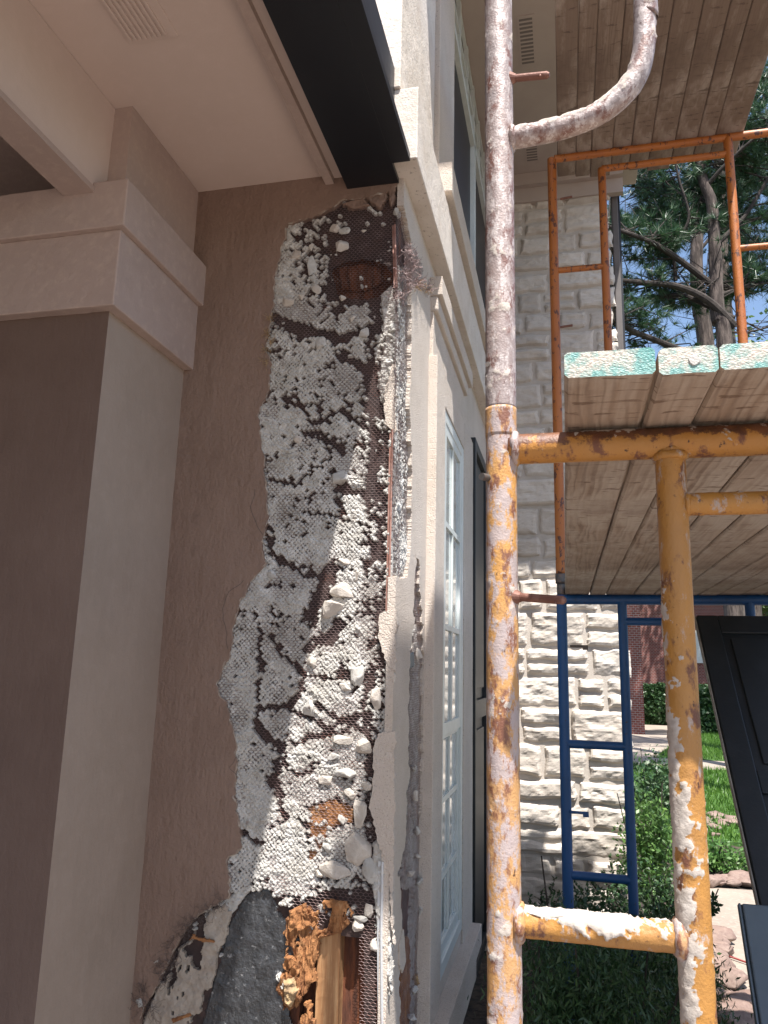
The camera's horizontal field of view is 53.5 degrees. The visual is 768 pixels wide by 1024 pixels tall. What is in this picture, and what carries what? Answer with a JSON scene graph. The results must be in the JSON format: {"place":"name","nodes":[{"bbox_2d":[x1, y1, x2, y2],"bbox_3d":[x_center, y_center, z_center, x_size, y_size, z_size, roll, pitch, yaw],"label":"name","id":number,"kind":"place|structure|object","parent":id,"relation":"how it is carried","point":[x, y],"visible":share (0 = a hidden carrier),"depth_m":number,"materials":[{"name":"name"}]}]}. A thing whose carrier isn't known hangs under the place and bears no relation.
{"place":"outdoors","nodes":[
{"label":"outdoors","id":0,"kind":"place"},
{"bbox_2d":[463,725,751,1023],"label":"ground","id":1,"kind":"structure","parent":0,"point":[477,1005],"depth_m":3.95,"materials":[{"name":"green plant"}]},
{"bbox_2d":[0,106,205,1023],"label":"pilaster","id":2,"kind":"object","parent":1,"relation":"on","point":[102,287],"visible":0.82,"depth_m":2.20,"materials":[{"name":"beige paint"}]},
{"bbox_2d":[0,0,114,195],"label":"porch beam","id":3,"kind":"structure","parent":2,"relation":"attached to","point":[57,111],"depth_m":2.09,"materials":[{"name":"paint"}]},
{"bbox_2d":[0,0,341,195],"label":"porch ceiling","id":4,"kind":"structure","parent":3,"relation":"on","point":[211,92],"depth_m":2.28,"materials":[{"name":"paint"}]},
{"bbox_2d":[129,176,400,1023],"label":"stucco wall","id":5,"kind":"structure","parent":1,"relation":"on","point":[270,837],"depth_m":2.40,"materials":[{"name":"paint"}]},
{"bbox_2d":[263,0,409,188],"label":"black beam","id":6,"kind":"structure","parent":5,"relation":"on","point":[339,56],"depth_m":2.20,"materials":[{"name":"metal"}]},
{"bbox_2d":[376,0,435,146],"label":"facade","id":7,"kind":"structure","parent":5,"relation":"on","point":[409,27],"depth_m":2.84,"materials":[{"name":"white paint"}]},
{"bbox_2d":[434,0,484,350],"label":"window","id":8,"kind":"structure","parent":7,"relation":"in","point":[459,153],"depth_m":4.21,"materials":[{"name":"beige paint"}]},
{"bbox_2d":[376,128,485,1023],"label":"facade wall","id":9,"kind":"structure","parent":1,"relation":"on","point":[404,692],"depth_m":2.59,"materials":[{"name":"beige paint"}]},
{"bbox_2d":[394,87,485,424],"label":"cornice","id":10,"kind":"structure","parent":9,"relation":"attached to","point":[419,172],"depth_m":2.97,"materials":[{"name":"white paint"}]},
{"bbox_2d":[415,276,481,1023],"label":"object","id":11,"kind":"structure","parent":9,"relation":"attached to","point":[449,934],"depth_m":3.15,"materials":[{"name":"beige paint"}]},
{"bbox_2d":[440,410,463,980],"bbox_3d":[0.285,0.701,3.289,0.029,2.200,0.638,-1,-12,13],"label":"window frame","id":12,"kind":"structure","parent":11,"relation":"in","point":[445,957],"depth_m":3.39,"materials":[{"name":"white paint"}]},
{"bbox_2d":[471,437,486,981],"bbox_3d":[0.529,0.998,4.280,0.041,2.760,0.640,-1,-12,13],"label":"window shutter","id":13,"kind":"object","parent":9,"relation":"attached to","point":[479,874],"depth_m":4.23,"materials":[{"name":"paint"}]},
{"bbox_2d":[521,875,562,907],"bbox_3d":[0.895,2.254,4.343,0.212,0.348,0.164,6,-12,-21],"label":"leafy sprig","id":14,"kind":"object","parent":1,"relation":"on","point":[549,898],"visible":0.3,"depth_m":4.35,"materials":[{"name":"green plant"}]},
{"bbox_2d":[467,856,646,1023],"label":"shrub","id":15,"kind":"object","parent":1,"relation":"on","point":[539,973],"visible":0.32,"depth_m":2.68,"materials":[{"name":"green plant"}]},
{"bbox_2d":[514,195,636,912],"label":"stone wall","id":16,"kind":"structure","parent":1,"relation":"on","point":[597,781],"depth_m":5.18,"materials":[{"name":"white stone"}]},
{"bbox_2d":[461,0,637,204],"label":"eave","id":17,"kind":"object","parent":16,"relation":"attached to","point":[533,38],"visible":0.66,"depth_m":5.03,"materials":[{"name":"paint"}]},
{"bbox_2d":[610,196,625,349],"bbox_3d":[1.740,-1.476,5.630,0.061,2.250,0.080,-1,-12,13],"label":"downpipe","id":18,"kind":"object","parent":16,"relation":"attached to","point":[617,268],"visible":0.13,"depth_m":5.66,"materials":[{"name":"grey metal"}]},
{"bbox_2d":[523,880,658,1005],"bbox_3d":[1.005,2.161,3.757,0.731,0.706,0.627,-1,-12,13],"label":"shrub","id":19,"kind":"object","parent":1,"relation":"on","point":[593,897],"visible":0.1,"depth_m":3.78,"materials":[{"name":"green plant"}]},
{"bbox_2d":[522,940,740,1023],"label":"shrub","id":20,"kind":"object","parent":1,"relation":"on","point":[605,1013],"visible":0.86,"depth_m":2.51,"materials":[{"name":"green plant"}]},
{"bbox_2d":[612,783,673,911],"bbox_3d":[1.538,2.100,4.483,0.503,0.984,0.500,11,-15,-39],"label":"shrub","id":21,"kind":"object","parent":1,"relation":"on","point":[650,843],"visible":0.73,"depth_m":4.43,"materials":[{"name":"green plant"}]},
{"bbox_2d":[587,853,624,911],"bbox_3d":[1.261,2.085,4.296,0.238,0.314,0.060,-1,-12,13],"label":"leafy sprig","id":22,"kind":"object","parent":21,"relation":"attached to","point":[615,884],"visible":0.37,"depth_m":4.29,"materials":[{"name":"green plant"}]},
{"bbox_2d":[555,573,767,1022],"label":"scaffold","id":23,"kind":"object","parent":1,"relation":"on","point":[566,743],"visible":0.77,"depth_m":3.41,"materials":[{"name":"blue metal"}]},
{"bbox_2d":[547,128,767,573],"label":"scaffold","id":24,"kind":"object","parent":23,"relation":"on","point":[727,155],"visible":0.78,"depth_m":3.84,"materials":[{"name":"orange metal"}]},
{"bbox_2d":[555,0,577,176],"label":"scaffold plank","id":25,"kind":"object","parent":24,"relation":"on","point":[566,24],"visible":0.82,"depth_m":3.45,"materials":[{"name":"brown wood"}]},
{"bbox_2d":[575,0,598,176],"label":"scaffold plank","id":26,"kind":"object","parent":24,"relation":"on","point":[587,22],"visible":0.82,"depth_m":3.45,"materials":[{"name":"brown wood"}]},
{"bbox_2d":[590,0,624,176],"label":"scaffold plank","id":27,"kind":"object","parent":24,"relation":"on","point":[609,32],"visible":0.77,"depth_m":3.41,"materials":[{"name":"brown wood"}]},
{"bbox_2d":[611,0,636,163],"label":"scaffold plank","id":28,"kind":"object","parent":24,"relation":"on","point":[623,127],"visible":0.52,"depth_m":3.71,"materials":[{"name":"brown wood"}]},
{"bbox_2d":[629,0,673,169],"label":"scaffold plank","id":29,"kind":"object","parent":24,"relation":"on","point":[646,107],"visible":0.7,"depth_m":3.60,"materials":[{"name":"brown wood"}]},
{"bbox_2d":[647,0,702,170],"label":"scaffold plank","id":30,"kind":"object","parent":24,"relation":"on","point":[685,18],"visible":0.84,"depth_m":3.46,"materials":[{"name":"brown wood"}]},
{"bbox_2d":[672,0,730,156],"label":"scaffold plank","id":31,"kind":"object","parent":24,"relation":"on","point":[712,21],"visible":0.83,"depth_m":3.45,"materials":[{"name":"brown wood"}]},
{"bbox_2d":[693,0,751,153],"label":"scaffold plank","id":32,"kind":"object","parent":24,"relation":"on","point":[736,19],"visible":0.81,"depth_m":3.44,"materials":[{"name":"brown wood"}]},
{"bbox_2d":[710,0,767,153],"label":"scaffold plank","id":33,"kind":"object","parent":24,"relation":"on","point":[750,62],"visible":0.77,"depth_m":3.47,"materials":[{"name":"brown wood"}]},
{"bbox_2d":[607,834,726,1023],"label":"shrub","id":34,"kind":"object","parent":1,"relation":"on","point":[667,899],"visible":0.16,"depth_m":3.83,"materials":[{"name":"green plant"}]},
{"bbox_2d":[587,902,752,1023],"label":"shrub","id":35,"kind":"object","parent":1,"relation":"on","point":[672,963],"visible":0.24,"depth_m":3.03,"materials":[{"name":"green plant"}]},
{"bbox_2d":[633,744,706,887],"bbox_3d":[2.067,2.306,5.704,0.679,1.101,0.852,-1,-12,13],"label":"shrub","id":36,"kind":"object","parent":1,"relation":"on","point":[658,777],"visible":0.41,"depth_m":5.70,"materials":[{"name":"green plant"}]},
{"bbox_2d":[627,594,723,733],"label":"brick house","id":37,"kind":"structure","parent":1,"relation":"on","point":[645,646],"depth_m":33.32,"materials":[{"name":"brick"}]},
{"bbox_2d":[695,630,702,662],"bbox_3d":[13.591,5.873,33.242,0.550,1.400,0.080,-1,-12,13],"label":"window","id":38,"kind":"structure","parent":37,"relation":"in","point":[699,657],"depth_m":33.13,"materials":[{"name":"white glass"}]},
{"bbox_2d":[643,682,707,724],"bbox_3d":[10.221,6.588,25.948,3.103,1.641,1.923,-1,-12,13],"label":"hedge","id":39,"kind":"object","parent":1,"relation":"on","point":[654,704],"visible":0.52,"depth_m":25.46,"materials":[{"name":"green plant"}]},
{"bbox_2d":[710,890,722,916],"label":"leafy sprig","id":40,"kind":"object","parent":1,"relation":"on","point":[715,908],"visible":0.5,"depth_m":3.30,"materials":[{"name":"green plant"}]},
{"bbox_2d":[709,874,724,887],"bbox_3d":[2.565,2.891,5.976,0.152,0.092,0.162,9,-14,-32],"label":"river rock","id":41,"kind":"object","parent":1,"relation":"on","point":[715,880],"visible":0.52,"depth_m":5.92,"materials":[{"name":"beige stone"}]},
{"bbox_2d":[714,959,727,966],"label":"river rock","id":42,"kind":"object","parent":1,"relation":"on","point":[720,961],"visible":0.06,"depth_m":4.16,"materials":[{"name":"beige stone"}]},
{"bbox_2d":[713,946,728,956],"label":"river rock","id":43,"kind":"object","parent":1,"relation":"on","point":[720,950],"visible":0.22,"depth_m":4.36,"materials":[{"name":"beige stone"}]},
{"bbox_2d":[715,977,728,986],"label":"river rock","id":44,"kind":"object","parent":1,"relation":"on","point":[724,981],"visible":0.27,"depth_m":3.99,"materials":[{"name":"beige stone"}]},
{"bbox_2d":[714,874,732,881],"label":"river rock","id":45,"kind":"object","parent":1,"relation":"on","point":[723,877],"visible":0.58,"depth_m":6.02,"materials":[{"name":"beige stone"}]},
{"bbox_2d":[716,1001,732,1016],"bbox_3d":[1.633,2.380,3.627,0.219,0.086,0.124,5,-12,-15],"label":"river rock","id":46,"kind":"object","parent":1,"relation":"on","point":[725,1005],"visible":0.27,"depth_m":3.59,"materials":[{"name":"beige stone"}]},
{"bbox_2d":[714,953,735,967],"bbox_3d":[1.837,2.512,4.243,0.206,0.110,0.146,7,-13,-25],"label":"river rock","id":47,"kind":"object","parent":1,"relation":"on","point":[723,958],"visible":0.2,"depth_m":4.21,"materials":[{"name":"beige stone"}]},
{"bbox_2d":[716,988,733,995],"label":"river rock","id":48,"kind":"object","parent":1,"relation":"on","point":[725,991],"visible":0.11,"depth_m":3.80,"materials":[{"name":"beige stone"}]},
{"bbox_2d":[707,836,747,873],"bbox_3d":[2.843,2.911,6.468,0.554,0.279,0.697,7,-13,-25],"label":"shrub","id":49,"kind":"object","parent":1,"relation":"on","point":[716,858],"visible":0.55,"depth_m":6.38,"materials":[{"name":"green plant"}]},
{"bbox_2d":[694,615,767,905],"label":"leaning panel","id":50,"kind":"object","parent":1,"relation":"on","point":[734,651],"visible":0.98,"depth_m":2.79,"materials":[{"name":"paint"}]},
{"bbox_2d":[714,965,747,990],"bbox_3d":[1.822,2.478,4.047,0.217,0.104,0.144,-7,-14,34],"label":"river rock","id":51,"kind":"object","parent":1,"relation":"on","point":[732,975],"visible":0.48,"depth_m":3.99,"materials":[{"name":"beige stone"}]},
{"bbox_2d":[724,876,741,886],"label":"river rock","id":52,"kind":"object","parent":1,"relation":"on","point":[735,882],"visible":0.9,"depth_m":5.95,"materials":[{"name":"beige stone"}]},
{"bbox_2d":[710,888,755,989],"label":"walkway","id":53,"kind":"structure","parent":1,"relation":"on","point":[727,915],"depth_m":5.24,"materials":[{"name":"concrete"}]},
{"bbox_2d":[713,940,734,954],"bbox_3d":[1.983,2.578,4.521,0.120,0.080,0.158,6,-12,-21],"label":"river rock","id":54,"kind":"object","parent":53,"relation":"on","point":[732,952],"visible":0.29,"depth_m":4.49,"materials":[{"name":"beige stone"}]},
{"bbox_2d":[712,925,736,941],"bbox_3d":[2.073,2.614,4.716,0.196,0.098,0.139,-7,-14,35],"label":"river rock","id":55,"kind":"object","parent":53,"relation":"on","point":[728,934],"visible":0.35,"depth_m":4.68,"materials":[{"name":"beige stone"}]},
{"bbox_2d":[719,934,730,944],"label":"river rock","id":56,"kind":"object","parent":53,"relation":"on","point":[725,939],"visible":0.24,"depth_m":4.58,"materials":[{"name":"beige stone"}]},
{"bbox_2d":[713,933,722,940],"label":"river rock","id":57,"kind":"object","parent":56,"relation":"on","point":[716,936],"visible":0.14,"depth_m":4.55,"materials":[{"name":"beige stone"}]},
{"bbox_2d":[729,955,745,962],"bbox_3d":[2.010,2.570,4.421,0.118,0.039,0.421,6,-13,-22],"label":"cable","id":58,"kind":"object","parent":53,"relation":"on","point":[737,959],"visible":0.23,"depth_m":4.39,"materials":[{"name":"red plastic"}]},
{"bbox_2d":[739,989,750,994],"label":"river rock","id":59,"kind":"object","parent":53,"relation":"on","point":[747,991],"visible":0.16,"depth_m":3.78,"materials":[{"name":"beige stone"}]},
{"bbox_2d":[717,1005,754,1023],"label":"river rock","id":60,"kind":"object","parent":1,"relation":"on","point":[744,1015],"visible":0.53,"depth_m":3.54,"materials":[{"name":"beige stone"}]},
{"bbox_2d":[720,995,752,1010],"bbox_3d":[1.702,2.398,3.688,0.172,0.091,0.144,5,-12,-16],"label":"river rock","id":61,"kind":"object","parent":1,"relation":"on","point":[746,1002],"visible":0.22,"depth_m":3.69,"materials":[{"name":"beige stone"}]},
{"bbox_2d":[722,1000,750,1009],"bbox_3d":[1.658,2.378,3.626,0.185,0.078,0.129,-4,-13,27],"label":"river rock","id":62,"kind":"object","parent":1,"relation":"on","point":[737,1003],"visible":0.22,"depth_m":3.64,"materials":[{"name":"beige stone"}]},
{"bbox_2d":[728,966,744,973],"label":"river rock","id":63,"kind":"object","parent":1,"relation":"on","point":[737,969],"visible":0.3,"depth_m":4.09,"materials":[{"name":"beige stone"}]},
{"bbox_2d":[727,870,748,878],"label":"river rock","id":64,"kind":"object","parent":1,"relation":"on","point":[736,873],"visible":0.39,"depth_m":6.06,"materials":[{"name":"beige stone"}]},
{"bbox_2d":[727,991,750,998],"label":"river rock","id":65,"kind":"object","parent":1,"relation":"on","point":[742,994],"visible":0.2,"depth_m":3.74,"materials":[{"name":"beige stone"}]},
{"bbox_2d":[738,876,751,887],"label":"river rock","id":66,"kind":"object","parent":1,"relation":"on","point":[745,881],"visible":0.49,"depth_m":5.97,"materials":[{"name":"beige stone"}]},
{"bbox_2d":[737,903,767,1023],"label":"leaning panel","id":67,"kind":"object","parent":1,"relation":"on","point":[753,919],"visible":1,"depth_m":2.01,"materials":[{"name":"grey stone"}]},
{"bbox_2d":[632,725,668,757],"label":"garden path","id":68,"kind":"structure","parent":0,"point":[653,736],"depth_m":19.07,"materials":[{"name":"concrete"}]},
{"bbox_2d":[633,757,725,769],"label":"sidewalk","id":69,"kind":"structure","parent":0,"point":[706,763],"depth_m":14.40,"materials":[{"name":"concrete"}]},
{"bbox_2d":[607,59,767,361],"label":"sky","id":70,"kind":"structure","parent":0,"point":[758,307],"materials":[{"name":"blue"}]},
{"bbox_2d":[633,760,741,845],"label":"lawn","id":71,"kind":"structure","parent":0,"point":[731,842],"depth_m":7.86,"materials":[{"name":"green plant"}]},
{"bbox_2d":[607,58,767,615],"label":"pine tree","id":72,"kind":"object","parent":71,"relation":"on","point":[666,238],"visible":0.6,"depth_m":12.28,"materials":[{"name":"green plant"}]},
{"bbox_2d":[707,823,721,829],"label":"river rock","id":73,"kind":"object","parent":71,"relation":"on","point":[711,826],"visible":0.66,"depth_m":8.07,"materials":[{"name":"beige stone"}]},
{"bbox_2d":[706,811,723,817],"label":"river rock","id":74,"kind":"object","parent":71,"relation":"on","point":[719,814],"visible":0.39,"depth_m":8.78,"materials":[{"name":"beige stone"}]},
{"bbox_2d":[717,819,729,826],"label":"river rock","id":75,"kind":"object","parent":71,"relation":"on","point":[724,820],"visible":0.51,"depth_m":8.31,"materials":[{"name":"beige stone"}]},
{"bbox_2d":[725,815,736,818],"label":"river rock","id":76,"kind":"object","parent":71,"relation":"on","point":[729,816],"visible":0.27,"depth_m":8.55,"materials":[{"name":"beige stone"}]},
{"bbox_2d":[725,819,738,826],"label":"river rock","id":77,"kind":"object","parent":71,"relation":"on","point":[730,821],"visible":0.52,"depth_m":8.27,"materials":[{"name":"beige stone"}]},
{"bbox_2d":[656,732,723,760],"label":"front lawn","id":78,"kind":"structure","parent":0,"point":[703,759],"depth_m":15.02,"materials":[{"name":"green plant"}]},
{"bbox_2d":[620,107,767,610],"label":"pine tree","id":79,"kind":"object","parent":78,"relation":"on","point":[706,327],"visible":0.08,"depth_m":15.89,"materials":[{"name":"green plant"}]},
{"bbox_2d":[699,685,717,733],"bbox_3d":[9.896,5.796,21.991,2.172,1.614,1.965,-1,-12,13],"label":"hedge","id":80,"kind":"object","parent":78,"relation":"on","point":[708,720],"visible":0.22,"depth_m":21.45,"materials":[{"name":"green plant"}]},
{"bbox_2d":[703,68,767,615],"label":"pine tree","id":81,"kind":"object","parent":78,"relation":"on","point":[758,610],"visible":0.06,"depth_m":18.47,"materials":[{"name":"green plant"}]},
{"bbox_2d":[736,308,767,342],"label":"broadleaf tree","id":82,"kind":"object","parent":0,"point":[750,327],"depth_m":31.26,"materials":[{"name":"green plant"}]},
{"bbox_2d":[762,605,767,615],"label":"broadleaf tree","id":83,"kind":"object","parent":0,"point":[765,609],"visible":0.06,"depth_m":39.61,"materials":[{"name":"green plant"}]},
{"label":"river rock","id":84,"kind":"object","parent":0,"visible":0},
{"bbox_2d":[713,943,733,952],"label":"river rock","id":85,"kind":"object","parent":84,"relation":"on","point":[725,947],"visible":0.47,"depth_m":4.43,"materials":[{"name":"beige stone"}]},
{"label":"driveway","id":86,"kind":"structure","parent":0,"visible":0},
{"bbox_2d":[479,404,767,1023],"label":"scaffold","id":87,"kind":"object","parent":86,"relation":"on","point":[684,935],"visible":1,"depth_m":1.06,"materials":[{"name":"yellow metal"}]},
{"bbox_2d":[485,0,657,407],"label":"scaffold","id":88,"kind":"object","parent":87,"relation":"on","point":[505,137],"visible":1,"depth_m":1.25,"materials":[{"name":"metal"}]},
{"bbox_2d":[564,347,655,593],"bbox_3d":[0.596,0.092,2.272,0.112,0.037,2.763,-1,-12,13],"label":"scaffold plank","id":89,"kind":"object","parent":87,"relation":"on","point":[609,389],"visible":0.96,"depth_m":1.14,"materials":[{"name":"brown wood"}]},
{"bbox_2d":[590,345,718,594],"bbox_3d":[0.686,0.093,2.250,0.070,0.037,2.764,-1,-12,13],"label":"scaffold plank","id":90,"kind":"object","parent":87,"relation":"on","point":[680,386],"visible":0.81,"depth_m":1.10,"materials":[{"name":"brown wood"}]},
{"bbox_2d":[688,355,700,365],"bbox_3d":[0.380,-0.186,0.931,0.016,0.015,0.002,-1,-12,13],"label":"paint blob","id":91,"kind":"object","parent":90,"relation":"attached to","point":[693,360],"visible":1,"depth_m":0.93,"materials":[{"name":"white paint"}]},
{"bbox_2d":[606,341,767,594],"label":"scaffold plank","id":92,"kind":"object","parent":87,"relation":"on","point":[737,392],"visible":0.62,"depth_m":1.10,"materials":[{"name":"brown wood"}]},
{"bbox_2d":[633,455,767,594],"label":"scaffold plank","id":93,"kind":"object","parent":87,"relation":"on","point":[750,473],"visible":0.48,"depth_m":1.79,"materials":[{"name":"brown wood"}]},
{"bbox_2d":[654,514,767,594],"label":"scaffold plank","id":94,"kind":"object","parent":87,"relation":"on","point":[737,532],"visible":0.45,"depth_m":2.07,"materials":[{"name":"brown wood"}]},
{"bbox_2d":[692,525,767,594],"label":"scaffold plank","id":95,"kind":"object","parent":87,"relation":"on","point":[754,547],"visible":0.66,"depth_m":2.41,"materials":[{"name":"brown wood"}]},
{"bbox_2d":[698,553,767,594],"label":"scaffold plank","id":96,"kind":"object","parent":87,"relation":"on","point":[755,567],"visible":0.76,"depth_m":2.77,"materials":[{"name":"brown wood"}]},
{"bbox_2d":[718,568,767,594],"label":"scaffold plank","id":97,"kind":"object","parent":87,"relation":"on","point":[757,580],"visible":0.61,"depth_m":3.03,"materials":[{"name":"brown wood"}]},
{"bbox_2d":[740,582,767,594],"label":"scaffold plank","id":98,"kind":"object","parent":87,"relation":"on","point":[761,589],"visible":0.54,"depth_m":3.24,"materials":[{"name":"brown wood"}]}
]}

